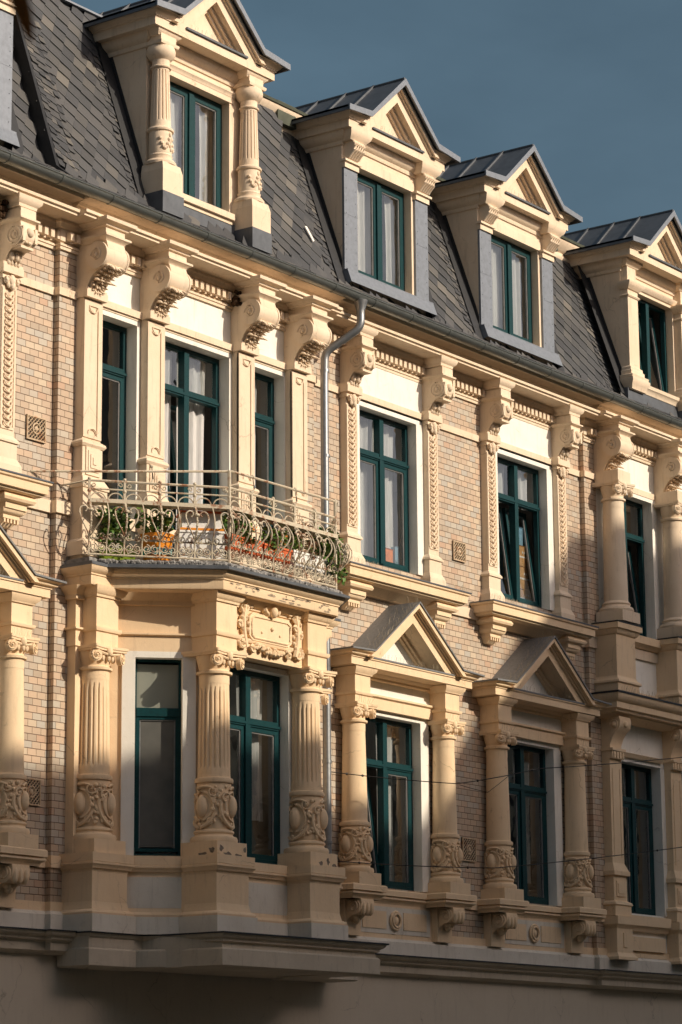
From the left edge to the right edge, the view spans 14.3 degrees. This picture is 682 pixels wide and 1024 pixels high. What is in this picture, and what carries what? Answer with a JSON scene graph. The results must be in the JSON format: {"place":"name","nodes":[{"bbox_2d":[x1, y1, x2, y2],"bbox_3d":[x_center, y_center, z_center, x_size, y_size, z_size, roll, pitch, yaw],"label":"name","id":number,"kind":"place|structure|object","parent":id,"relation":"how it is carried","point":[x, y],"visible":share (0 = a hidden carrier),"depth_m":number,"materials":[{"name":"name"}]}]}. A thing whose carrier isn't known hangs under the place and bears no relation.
{"place":"outdoors","nodes":[
{"label":"outdoors","id":0,"kind":"place"},
{"bbox_2d":[10,0,32,44],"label":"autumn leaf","id":1,"kind":"object","parent":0,"point":[22,10],"visible":1,"depth_m":4.11,"materials":[{"name":"brown plant"}]},
{"bbox_2d":[70,0,681,232],"label":"sky","id":2,"kind":"structure","parent":0,"point":[595,86],"materials":[{"name":"blue"}]},
{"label":"pavement","id":3,"kind":"structure","parent":0,"visible":0},
{"bbox_2d":[0,0,681,1023],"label":"terraced house","id":4,"kind":"structure","parent":3,"relation":"on","point":[370,324],"depth_m":34.12,"materials":[{"name":"stone"}]},
{"bbox_2d":[102,320,126,532],"bbox_3d":[-3.069,-0.743,31.721,0.935,3.220,1.190,-9,-15,35],"label":"window","id":5,"kind":"structure","parent":4,"relation":"in","point":[118,375],"depth_m":31.77,"materials":[{"name":"green paint"}]},
{"bbox_2d":[97,508,136,559],"bbox_3d":[-2.569,0.263,30.644,0.516,0.643,0.377,2,-13,-13],"label":"potted plant","id":6,"kind":"object","parent":4,"relation":"on","point":[114,527],"visible":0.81,"depth_m":30.61,"materials":[{"name":"green plant"}]},
{"bbox_2d":[134,500,176,560],"bbox_3d":[-2.097,0.240,30.791,0.444,0.744,0.533,-5,-13,21],"label":"potted plant","id":7,"kind":"object","parent":4,"relation":"on","point":[167,521],"visible":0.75,"depth_m":30.68,"materials":[{"name":"green plant"}]},
{"bbox_2d":[134,659,180,855],"bbox_3d":[-2.139,2.845,30.886,1.035,2.520,0.920,2,-13,-10],"label":"window","id":8,"kind":"structure","parent":4,"relation":"in","point":[157,775],"depth_m":30.48,"materials":[{"name":"grey glass"}]},
{"bbox_2d":[174,510,224,561],"bbox_3d":[-1.610,0.327,30.927,0.544,0.625,0.344,2,-13,-13],"label":"storage box","id":9,"kind":"object","parent":4,"relation":"on","point":[185,533],"visible":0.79,"depth_m":30.79,"materials":[{"name":"white plastic"}]},
{"bbox_2d":[57,557,388,982],"bbox_3d":[-1.059,3.064,31.466,1.705,4.505,5.105,-9,-15,35],"label":"bay window","id":10,"kind":"structure","parent":4,"relation":"in","point":[217,913],"depth_m":30.36,"materials":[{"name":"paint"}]},
{"bbox_2d":[222,513,263,557],"bbox_3d":[-1.156,0.223,31.115,0.332,0.504,0.657,-9,-15,35],"label":"potted plant","id":11,"kind":"object","parent":4,"relation":"on","point":[242,539],"visible":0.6,"depth_m":31.03,"materials":[{"name":"green plant"}]},
{"bbox_2d":[229,674,270,855],"bbox_3d":[-1.128,3.154,32.321,0.780,2.520,1.035,1,-13,-7],"label":"window","id":12,"kind":"structure","parent":4,"relation":"in","point":[261,831],"depth_m":31.82,"materials":[{"name":"glass"}]},
{"bbox_2d":[259,525,292,564],"bbox_3d":[-0.784,0.359,31.608,0.290,0.444,0.579,-9,-15,35],"label":"potted plant","id":13,"kind":"object","parent":4,"relation":"on","point":[273,546],"visible":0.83,"depth_m":31.55,"materials":[{"name":"green plant"}]},
{"bbox_2d":[283,520,320,572],"bbox_3d":[-0.466,0.378,32.059,0.333,0.618,0.572,-9,-15,35],"label":"potted plant","id":14,"kind":"object","parent":4,"relation":"on","point":[306,556],"visible":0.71,"depth_m":31.97,"materials":[{"name":"green plant"}]},
{"bbox_2d":[305,525,348,584],"bbox_3d":[-0.165,0.521,32.489,0.500,0.724,0.609,-9,-15,35],"label":"potted plant","id":15,"kind":"object","parent":4,"relation":"on","point":[327,561],"visible":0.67,"depth_m":32.39,"materials":[{"name":"green plant"}]},
{"bbox_2d":[359,410,409,572],"bbox_3d":[0.172,-0.210,36.234,0.935,2.360,1.810,-9,-15,35],"label":"window","id":16,"kind":"structure","parent":4,"relation":"in","point":[384,496],"depth_m":36.17,"materials":[{"name":"green paint"}]},
{"bbox_2d":[386,548,392,562],"bbox_3d":[0.585,0.611,36.053,0.075,0.262,0.300,-9,-15,35],"label":"orange box","id":17,"kind":"object","parent":4,"relation":"on","point":[389,555],"visible":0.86,"depth_m":36.10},
{"bbox_2d":[365,717,413,890],"bbox_3d":[0.204,3.823,35.341,0.935,2.500,1.810,-9,-15,35],"label":"window","id":18,"kind":"structure","parent":4,"relation":"in","point":[388,742],"depth_m":35.54,"materials":[{"name":"green paint"}]},
{"bbox_2d":[391,546,400,564],"bbox_3d":[0.733,0.624,36.257,0.075,0.322,0.130,-8,-14,30],"label":"blue box","id":19,"kind":"object","parent":4,"relation":"in","point":[396,554],"visible":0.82,"depth_m":36.24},
{"bbox_2d":[332,757,681,783],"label":"overhead wire","id":20,"kind":"object","parent":4,"relation":"attached to","point":[362,775],"visible":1,"depth_m":34.54,"materials":[{"name":"black metal"}]},
{"bbox_2d":[461,776,507,792],"bbox_3d":[1.821,3.408,34.310,0.019,0.267,1.026,-11,-16,40],"label":"overhead wire","id":21,"kind":"object","parent":20,"relation":"hanging from","point":[484,791],"visible":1,"depth_m":34.32,"materials":[{"name":"black metal"}]},
{"bbox_2d":[338,847,681,868],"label":"overhead wire","id":22,"kind":"object","parent":4,"relation":"attached to","point":[657,850],"visible":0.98,"depth_m":34.38,"materials":[{"name":"black metal"}]},
{"bbox_2d":[506,588,531,600],"bbox_3d":[2.554,1.248,38.979,0.217,0.252,0.364,-10,-16,37],"label":"cardboard box","id":23,"kind":"object","parent":4,"relation":"in","point":[525,594],"visible":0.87,"depth_m":38.95,"materials":[{"name":"brown cardboard"}]},
{"bbox_2d":[504,566,528,589],"bbox_3d":[2.528,0.962,39.010,0.217,0.342,0.334,-10,-16,37],"label":"cardboard box","id":24,"kind":"object","parent":23,"relation":"on","point":[524,578],"visible":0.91,"depth_m":38.98,"materials":[{"name":"brown cardboard"}]},
{"bbox_2d":[503,545,526,566],"bbox_3d":[2.508,0.648,39.054,0.217,0.312,0.314,-10,-16,37],"label":"cardboard box","id":25,"kind":"object","parent":24,"relation":"on","point":[522,556],"visible":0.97,"depth_m":39.03,"materials":[{"name":"brown cardboard"}]},
{"bbox_2d":[504,527,522,545],"bbox_3d":[2.489,0.357,39.094,0.175,0.272,0.260,-9,-15,35],"label":"blue container","id":26,"kind":"object","parent":25,"relation":"on","point":[520,536],"visible":0.32,"depth_m":39.11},
{"bbox_2d":[497,457,541,607],"bbox_3d":[2.129,0.354,38.850,0.935,2.360,1.810,-9,-15,35],"label":"window","id":27,"kind":"structure","parent":4,"relation":"in","point":[518,485],"depth_m":38.90,"materials":[{"name":"green paint"}]},
{"bbox_2d":[507,744,548,904],"bbox_3d":[2.161,4.386,37.957,0.935,2.500,1.810,-9,-15,35],"label":"window","id":28,"kind":"structure","parent":4,"relation":"in","point":[527,790],"depth_m":38.16,"materials":[{"name":"green paint"}]},
{"bbox_2d":[624,499,646,636],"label":"window","id":29,"kind":"structure","parent":4,"relation":"in","point":[633,512],"depth_m":41.42,"materials":[{"name":"green paint"}]},
{"bbox_2d":[621,763,655,915],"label":"window","id":30,"kind":"structure","parent":4,"relation":"in","point":[636,781],"depth_m":40.38,"materials":[{"name":"green paint"}]}
]}

